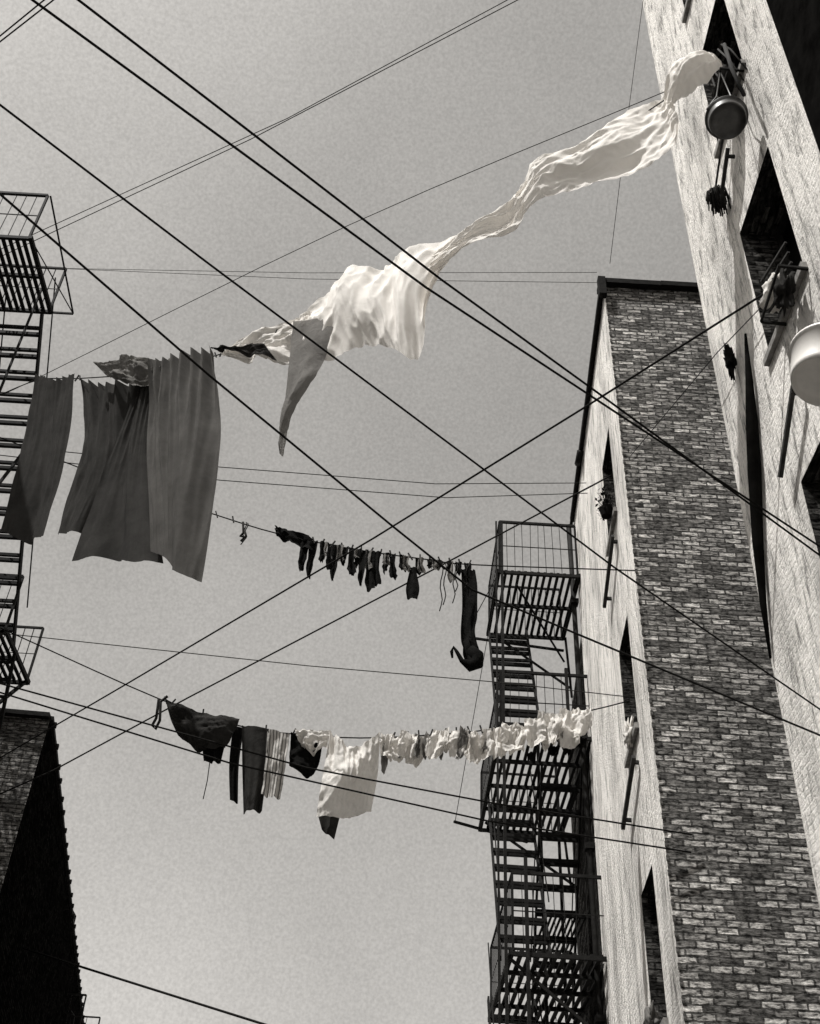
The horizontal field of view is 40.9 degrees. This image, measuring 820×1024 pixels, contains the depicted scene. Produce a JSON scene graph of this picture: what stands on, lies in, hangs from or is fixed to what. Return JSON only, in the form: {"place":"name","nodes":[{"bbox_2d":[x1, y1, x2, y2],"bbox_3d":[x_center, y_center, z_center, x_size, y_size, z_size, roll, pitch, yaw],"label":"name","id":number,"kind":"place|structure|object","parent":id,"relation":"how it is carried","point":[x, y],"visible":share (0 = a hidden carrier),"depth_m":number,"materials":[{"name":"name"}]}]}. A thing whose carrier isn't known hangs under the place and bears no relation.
{"place":"outdoors","nodes":[
{"label":"outdoors","id":0,"kind":"place"},
{"bbox_2d":[0,0,696,1023],"label":"sky","id":1,"kind":"structure","parent":0,"point":[268,917],"materials":[{"name":"grey"}]},
{"label":"ground","id":2,"kind":"structure","parent":0,"visible":0},
{"bbox_2d":[0,716,49,890],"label":"brick front","id":3,"kind":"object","parent":2,"relation":"on","point":[18,766],"visible":1,"depth_m":17.98,"materials":[{"name":"grey brick"}]},
{"bbox_2d":[0,293,762,757],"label":"clothesline","id":4,"kind":"object","parent":3,"relation":"attached to","point":[418,509],"visible":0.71,"depth_m":11.95,"materials":[{"name":"wicker"}]},
{"bbox_2d":[0,722,81,1023],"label":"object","id":5,"kind":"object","parent":2,"relation":"on","point":[35,915],"visible":1,"depth_m":20.40,"materials":[{"name":"brick"}]},
{"bbox_2d":[65,993,100,1023],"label":"fire escape","id":6,"kind":"object","parent":5,"relation":"attached to","point":[76,994],"visible":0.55,"depth_m":28.30,"materials":[{"name":"paint"}]},
{"label":"roof","id":7,"kind":"object","parent":5,"relation":"on","visible":0},
{"bbox_2d":[0,708,50,723],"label":"front coping","id":8,"kind":"object","parent":7,"relation":"on","point":[28,714],"visible":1,"depth_m":18.53,"materials":[{"name":"stone"}]},
{"bbox_2d":[50,716,83,1023],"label":"side coping","id":9,"kind":"object","parent":7,"relation":"on","point":[54,740],"visible":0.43,"depth_m":22.54,"materials":[{"name":"metal"}]},
{"bbox_2d":[53,722,84,1023],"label":"coping brackets","id":10,"kind":"object","parent":9,"relation":"attached to","point":[65,831],"visible":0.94,"depth_m":23.79,"materials":[{"name":"metal"}]},
{"bbox_2d":[567,276,819,1023],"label":"brick tenement","id":11,"kind":"structure","parent":2,"relation":"on","point":[720,924],"depth_m":12.95,"materials":[{"name":"brick"}]},
{"bbox_2d":[23,947,265,1023],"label":"overhead wire","id":12,"kind":"object","parent":11,"relation":"attached to","point":[150,988],"visible":1,"depth_m":17.88,"materials":[{"name":"metal wire"}]},
{"bbox_2d":[0,445,562,483],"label":"overhead wire","id":13,"kind":"object","parent":11,"relation":"attached to","point":[358,477],"visible":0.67,"depth_m":17.67,"materials":[{"name":"metal"}]},
{"bbox_2d":[0,267,596,272],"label":"overhead wire","id":14,"kind":"object","parent":11,"relation":"attached to","point":[302,272],"visible":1,"depth_m":17.01,"materials":[{"name":"grey metal"}]},
{"bbox_2d":[7,266,596,282],"bbox_3d":[-2.176,-3.703,17.028,10.043,0.406,0.010,1,-40,3],"label":"overhead wire","id":15,"kind":"object","parent":11,"relation":"attached to","point":[289,278],"visible":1,"depth_m":16.98,"materials":[{"name":"grey metal"}]},
{"bbox_2d":[0,475,611,794],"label":"clothesline","id":16,"kind":"object","parent":11,"relation":"attached to","point":[310,633],"visible":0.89,"depth_m":16.90,"materials":[{"name":"wicker"}]},
{"bbox_2d":[0,627,629,738],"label":"clothesline","id":17,"kind":"object","parent":11,"relation":"attached to","point":[237,725],"visible":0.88,"depth_m":13.67,"materials":[{"name":"wicker"}]},
{"bbox_2d":[165,698,239,752],"bbox_3d":[-2.553,2.560,13.271,0.954,0.684,0.192,-2,-40,6],"label":"dark shirt","id":18,"kind":"object","parent":17,"relation":"hanging from","point":[207,726],"visible":0.94,"depth_m":13.19,"materials":[{"name":"grey fabric"}]},
{"bbox_2d":[203,747,223,763],"bbox_3d":[-2.366,2.856,13.100,0.299,0.300,0.073,-3,-40,7],"label":"dark cloth","id":19,"kind":"object","parent":18,"relation":"attached to","point":[217,753],"visible":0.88,"depth_m":13.08,"materials":[{"name":"black fabric"}]},
{"bbox_2d":[229,727,241,803],"bbox_3d":[-2.068,2.979,12.992,0.209,1.000,0.044,3,-40,0],"label":"black stocking","id":20,"kind":"object","parent":17,"relation":"hanging from","point":[236,739],"visible":0.94,"depth_m":12.99,"materials":[{"name":"fabric"}]},
{"bbox_2d":[242,725,268,814],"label":"trousers","id":21,"kind":"object","parent":17,"relation":"hanging from","point":[254,738],"visible":0.95,"depth_m":12.92,"materials":[{"name":"grey fabric"}]},
{"bbox_2d":[261,728,289,799],"bbox_3d":[-1.605,2.970,12.987,0.279,0.890,0.118,6,-40,-3],"label":"striped shirt","id":22,"kind":"object","parent":17,"relation":"hanging from","point":[277,743],"visible":0.95,"depth_m":12.99,"materials":[{"name":"fabric"}]},
{"bbox_2d":[44,329,507,798],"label":"clothespins","id":23,"kind":"object","parent":17,"relation":"attached to","point":[159,706],"visible":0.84,"depth_m":13.39,"materials":[{"name":"grey wood"}]},
{"bbox_2d":[295,729,329,755],"bbox_3d":[-1.178,2.737,13.070,0.429,0.310,0.196,3,-40,0],"label":"hanging cloth","id":24,"kind":"object","parent":23,"relation":"on","point":[308,739],"visible":1,"depth_m":13.08,"materials":[{"name":"white fabric"}]},
{"bbox_2d":[289,732,321,778],"bbox_3d":[-1.248,2.875,13.028,0.399,0.580,0.138,-1,-40,5],"label":"black undershirt","id":25,"kind":"object","parent":17,"relation":"hanging from","point":[299,754],"visible":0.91,"depth_m":13.02,"materials":[{"name":"fabric"}]},
{"bbox_2d":[316,730,379,818],"bbox_3d":[-0.705,3.008,12.741,0.664,1.104,0.309,3,-40,0],"label":"white shirt","id":26,"kind":"object","parent":17,"relation":"hanging from","point":[358,761],"visible":0.95,"depth_m":12.63,"materials":[{"name":"fabric"}]},
{"bbox_2d":[319,815,338,838],"bbox_3d":[-0.937,3.574,12.477,0.258,0.310,0.043,-3,-40,7],"label":"shirt sleeve","id":27,"kind":"object","parent":26,"relation":"attached to","point":[328,824],"visible":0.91,"depth_m":12.49,"materials":[{"name":"grey fabric"}]},
{"bbox_2d":[381,725,562,773],"bbox_3d":[0.747,2.760,13.093,2.195,0.842,0.246,1,-40,3],"label":"grey laundry","id":28,"kind":"object","parent":17,"relation":"hanging from","point":[461,741],"visible":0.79,"depth_m":13.03,"materials":[{"name":"fabric"}]},
{"bbox_2d":[379,707,592,767],"bbox_3d":[0.921,2.679,13.150,2.562,0.816,0.351,2,-40,2],"label":"white laundry","id":29,"kind":"object","parent":17,"relation":"hanging from","point":[547,729],"visible":0.99,"depth_m":13.08,"materials":[{"name":"fabric"}]},
{"bbox_2d":[527,736,586,762],"bbox_3d":[1.761,2.838,13.116,0.725,0.352,0.211,3,-40,0],"label":"dark laundry","id":30,"kind":"object","parent":29,"relation":"attached to","point":[552,751],"visible":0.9,"depth_m":13.08,"materials":[{"name":"black fabric"}]},
{"bbox_2d":[0,437,634,570],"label":"clothesline","id":31,"kind":"object","parent":11,"relation":"attached to","point":[406,556],"visible":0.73,"depth_m":13.25,"materials":[{"name":"fabric"}]},
{"bbox_2d":[239,522,467,610],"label":"hanging strings","id":32,"kind":"object","parent":31,"relation":"hanging from","point":[243,533],"visible":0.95,"depth_m":13.17,"materials":[{"name":"grey fabric"}]},
{"bbox_2d":[275,525,470,591],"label":"hanging socks","id":33,"kind":"object","parent":31,"relation":"hanging from","point":[305,543],"visible":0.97,"depth_m":13.30,"materials":[{"name":"black fabric"}]},
{"bbox_2d":[324,542,454,582],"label":"hanging rags","id":34,"kind":"object","parent":31,"relation":"hanging from","point":[449,575],"visible":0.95,"depth_m":13.28,"materials":[{"name":"grey fabric"}]},
{"bbox_2d":[406,567,418,599],"bbox_3d":[0.035,0.844,13.082,0.161,0.470,0.042,-2,-40,6],"label":"hanging mitten","id":35,"kind":"object","parent":34,"relation":"hanging from","point":[412,588],"visible":1,"depth_m":13.06,"materials":[{"name":"black fabric"}]},
{"bbox_2d":[450,569,483,671],"bbox_3d":[0.665,1.230,12.753,0.383,1.434,0.160,3,-40,0],"label":"hanging stocking","id":36,"kind":"object","parent":31,"relation":"hanging from","point":[473,656],"visible":0.98,"depth_m":12.68,"materials":[{"name":"black fabric"}]},
{"bbox_2d":[453,520,606,1023],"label":"fire escape","id":37,"kind":"object","parent":11,"relation":"attached to","point":[507,939],"visible":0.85,"depth_m":18.10,"materials":[{"name":"paint"}]},
{"bbox_2d":[595,485,613,520],"bbox_3d":[2.708,-0.114,15.244,0.276,0.456,0.383,3,-40,0],"label":"potted plant","id":38,"kind":"object","parent":11,"relation":"on","point":[605,509],"visible":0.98,"depth_m":15.13,"materials":[{"name":"black plant"}]},
{"bbox_2d":[622,716,633,748],"bbox_3d":[2.625,2.643,13.156,0.140,0.370,0.462,3,-40,0],"label":"rag bundle","id":39,"kind":"object","parent":11,"relation":"attached to","point":[627,733],"visible":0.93,"depth_m":13.10,"materials":[{"name":"white fabric"}]},
{"bbox_2d":[643,1000,660,1023],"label":"rag bundle","id":40,"kind":"object","parent":11,"relation":"attached to","point":[651,1015],"visible":0.99,"depth_m":11.20,"materials":[{"name":"grey fabric"}]},
{"bbox_2d":[642,0,819,907],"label":"whitewashed tenement","id":41,"kind":"structure","parent":2,"relation":"on","point":[769,175],"depth_m":10.29,"materials":[{"name":"paint"}]},
{"bbox_2d":[1,0,506,248],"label":"overhead wire","id":42,"kind":"object","parent":41,"relation":"attached to","point":[279,121],"visible":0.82,"depth_m":15.45,"materials":[{"name":"grey metal"}]},
{"bbox_2d":[0,0,517,256],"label":"overhead wire","id":43,"kind":"object","parent":41,"relation":"attached to","point":[270,128],"visible":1,"depth_m":15.46,"materials":[{"name":"grey metal"}]},
{"bbox_2d":[0,63,723,395],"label":"clothesline","id":44,"kind":"object","parent":41,"relation":"attached to","point":[340,229],"visible":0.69,"depth_m":13.91,"materials":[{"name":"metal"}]},
{"bbox_2d":[663,50,722,103],"bbox_3d":[3.012,-4.781,11.871,0.680,0.694,0.359,-19,-45,24],"label":"pillowcase","id":45,"kind":"object","parent":44,"relation":"hanging from","point":[688,74],"visible":0.99,"depth_m":11.71,"materials":[{"name":"white fabric"}]},
{"bbox_2d":[0,193,819,735],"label":"cable","id":46,"kind":"object","parent":41,"relation":"attached to","point":[366,503],"visible":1,"depth_m":7.16,"materials":[{"name":"rubber"}]},
{"bbox_2d":[0,104,819,709],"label":"cable","id":47,"kind":"object","parent":41,"relation":"attached to","point":[384,394],"visible":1,"depth_m":6.33,"materials":[{"name":"rubber"}]},
{"bbox_2d":[31,0,819,546],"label":"cable","id":48,"kind":"object","parent":41,"relation":"attached to","point":[399,266],"visible":1,"depth_m":4.92,"materials":[{"name":"rubber"}]},
{"bbox_2d":[77,0,819,555],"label":"cable","id":49,"kind":"object","parent":41,"relation":"attached to","point":[415,258],"visible":0.92,"depth_m":4.99,"materials":[{"name":"rubber"}]},
{"bbox_2d":[610,2,642,260],"bbox_3d":[3.358,-6.049,16.895,0.012,3.977,2.514,9,-40,-7],"label":"antenna wire","id":50,"kind":"object","parent":41,"relation":"attached to","point":[629,105],"visible":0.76,"depth_m":16.98,"materials":[{"name":"grey metal"}]},
{"bbox_2d":[631,307,760,454],"bbox_3d":[3.080,-1.366,12.013,0.012,1.979,4.356,6,-40,-3],"label":"clothesline","id":51,"kind":"object","parent":41,"relation":"attached to","point":[700,372],"visible":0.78,"depth_m":11.67,"materials":[{"name":"fabric"}]},
{"bbox_2d":[706,139,730,216],"bbox_3d":[3.300,-3.645,11.727,0.251,0.867,0.655,3,-40,0],"label":"mop","id":52,"kind":"object","parent":41,"relation":"attached to","point":[712,196],"visible":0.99,"depth_m":11.69,"materials":[{"name":"grey fabric"}]},
{"bbox_2d":[712,64,733,97],"bbox_3d":[3.353,-4.556,11.671,0.229,0.313,0.437,3,-40,0],"label":"rag bundle","id":53,"kind":"object","parent":41,"relation":"attached to","point":[728,79],"visible":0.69,"depth_m":11.61,"materials":[{"name":"grey fabric"}]},
{"bbox_2d":[705,72,748,139],"bbox_3d":[3.133,-4.170,11.045,0.420,1.183,0.423,3,-40,0],"label":"washbasin","id":54,"kind":"object","parent":41,"relation":"attached to","point":[726,117],"visible":1,"depth_m":10.72,"materials":[{"name":"metal"}]},
{"bbox_2d":[723,342,736,381],"bbox_3d":[3.214,-1.508,11.018,0.117,0.651,0.138,-25,-48,29],"label":"rag bundle","id":55,"kind":"object","parent":41,"relation":"attached to","point":[730,359],"visible":0.99,"depth_m":10.99,"materials":[{"name":"black fabric"}]},
{"bbox_2d":[711,42,795,311],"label":"wooden sticks","id":56,"kind":"object","parent":41,"relation":"attached to","point":[733,72],"visible":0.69,"depth_m":10.86,"materials":[{"name":"grey wood"}]},
{"bbox_2d":[757,272,787,313],"bbox_3d":[3.234,-1.931,9.678,0.271,0.311,0.412,3,-40,0],"label":"rag bundle","id":57,"kind":"object","parent":41,"relation":"on","point":[766,285],"visible":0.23,"depth_m":9.68,"materials":[{"name":"white fabric"}]},
{"bbox_2d":[772,268,795,316],"bbox_3d":[3.166,-1.892,9.283,0.172,0.588,0.384,-5,-41,10],"label":"rag bundle","id":58,"kind":"object","parent":41,"relation":"attached to","point":[784,289],"visible":0.98,"depth_m":9.21,"materials":[{"name":"grey fabric"}]},
{"bbox_2d":[788,322,819,406],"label":"washtub","id":59,"kind":"object","parent":41,"relation":"attached to","point":[804,354],"visible":1,"depth_m":7.75,"materials":[{"name":"metal"}]},
{"bbox_2d":[766,0,819,151],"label":"tarred tenement","id":60,"kind":"structure","parent":2,"relation":"on","point":[797,24],"depth_m":9.47,"materials":[{"name":"stone"}]},
{"bbox_3d":[-10.553,-2.380,8.098,6.650,16.300,22.150,3,-40,0],"label":"courtyard tenement","id":61,"kind":"object","parent":2,"relation":"on","visible":0},
{"bbox_2d":[0,0,44,36],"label":"cable","id":62,"kind":"object","parent":61,"relation":"attached to","point":[21,18],"visible":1,"depth_m":7.21,"materials":[{"name":"wicker"}]},
{"bbox_2d":[0,0,53,41],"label":"cable","id":63,"kind":"object","parent":61,"relation":"attached to","point":[28,19],"visible":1,"depth_m":7.22,"materials":[{"name":"wicker"}]},
{"bbox_2d":[0,191,73,733],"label":"fire escape","id":64,"kind":"object","parent":61,"relation":"attached to","point":[9,658],"visible":0.84,"depth_m":17.80,"materials":[{"name":"paint"}]},
{"bbox_2d":[0,61,722,394],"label":"clothesline","id":65,"kind":"object","parent":64,"relation":"attached to","point":[217,354],"visible":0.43,"depth_m":14.90,"materials":[{"name":"fabric"}]},
{"bbox_2d":[1,373,74,544],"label":"bed sheet","id":66,"kind":"object","parent":65,"relation":"hanging from","point":[36,479],"visible":1,"depth_m":14.14,"materials":[{"name":"grey fabric"}]},
{"bbox_2d":[58,379,134,533],"bbox_3d":[-3.921,-0.851,13.899,1.455,2.983,0.269,-18,-45,24],"label":"bed sheet","id":67,"kind":"object","parent":65,"relation":"hanging from","point":[106,408],"visible":0.58,"depth_m":13.91,"materials":[{"name":"grey fabric"}]},
{"bbox_2d":[72,385,162,562],"bbox_3d":[-3.131,-0.583,12.884,1.273,3.307,0.195,-17,-44,22],"label":"bed sheet","id":68,"kind":"object","parent":65,"relation":"hanging from","point":[116,526],"visible":0.89,"depth_m":12.59,"materials":[{"name":"grey fabric"}]},
{"bbox_2d":[93,354,169,386],"bbox_3d":[-3.609,-1.815,14.082,1.341,0.845,0.226,-17,-44,23],"label":"folded towel","id":69,"kind":"object","parent":65,"relation":"hanging from","point":[128,369],"visible":0.88,"depth_m":14.03,"materials":[{"name":"grey fabric"}]},
{"bbox_2d":[147,346,220,581],"bbox_3d":[-2.689,-0.620,12.410,1.502,3.860,0.294,-17,-44,23],"label":"bed sheet","id":70,"kind":"object","parent":65,"relation":"hanging from","point":[184,434],"visible":1,"depth_m":12.21,"materials":[{"name":"grey fabric"}]},
{"bbox_2d":[220,311,311,364],"bbox_3d":[-1.603,-1.895,12.886,1.779,1.080,0.232,-18,-45,24],"label":"pillowcase","id":71,"kind":"object","parent":65,"relation":"hanging from","point":[278,344],"visible":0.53,"depth_m":13.08,"materials":[{"name":"white fabric"}]},
{"bbox_2d":[210,343,275,359],"bbox_3d":[-1.975,-1.860,12.922,1.040,0.680,0.138,-17,-44,23],"label":"dark cloth fold","id":72,"kind":"object","parent":71,"relation":"attached to","point":[249,350],"visible":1,"depth_m":12.90,"materials":[{"name":"grey fabric"}]},
{"bbox_2d":[278,318,332,455],"bbox_3d":[-1.156,-1.468,11.954,0.619,2.250,0.125,-20,-45,25],"label":"shirt tail","id":73,"kind":"object","parent":65,"relation":"hanging from","point":[306,358],"visible":0.92,"depth_m":12.10},
{"bbox_2d":[299,235,455,360],"bbox_3d":[-0.549,-2.180,12.184,2.363,2.018,0.353,-18,-45,24],"label":"white bed sheet","id":74,"kind":"object","parent":65,"relation":"hanging from","point":[358,306],"visible":0.85,"depth_m":12.05,"materials":[{"name":"fabric"}]},
{"bbox_2d":[427,98,678,274],"bbox_3d":[1.490,-3.635,12.078,3.004,1.660,0.287,-17,-44,23],"label":"white bed sheet","id":75,"kind":"object","parent":65,"relation":"hanging from","point":[630,141],"visible":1,"depth_m":11.90,"materials":[{"name":"fabric"}]},
{"bbox_2d":[0,455,586,497],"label":"overhead wire","id":76,"kind":"object","parent":61,"relation":"attached to","point":[367,491],"visible":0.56,"depth_m":17.51,"materials":[{"name":"metal"}]},
{"bbox_2d":[0,633,630,697],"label":"clothesline","id":77,"kind":"object","parent":61,"relation":"attached to","point":[318,666],"visible":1,"depth_m":13.83,"materials":[{"name":"metal"}]},
{"bbox_2d":[0,692,691,852],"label":"overhead wire","id":78,"kind":"object","parent":61,"relation":"attached to","point":[342,787],"visible":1,"depth_m":10.68,"materials":[{"name":"metal"}]},
{"bbox_2d":[0,683,691,834],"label":"overhead wire","id":79,"kind":"object","parent":61,"relation":"attached to","point":[341,773],"visible":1,"depth_m":10.73,"materials":[{"name":"metal"}]}
]}

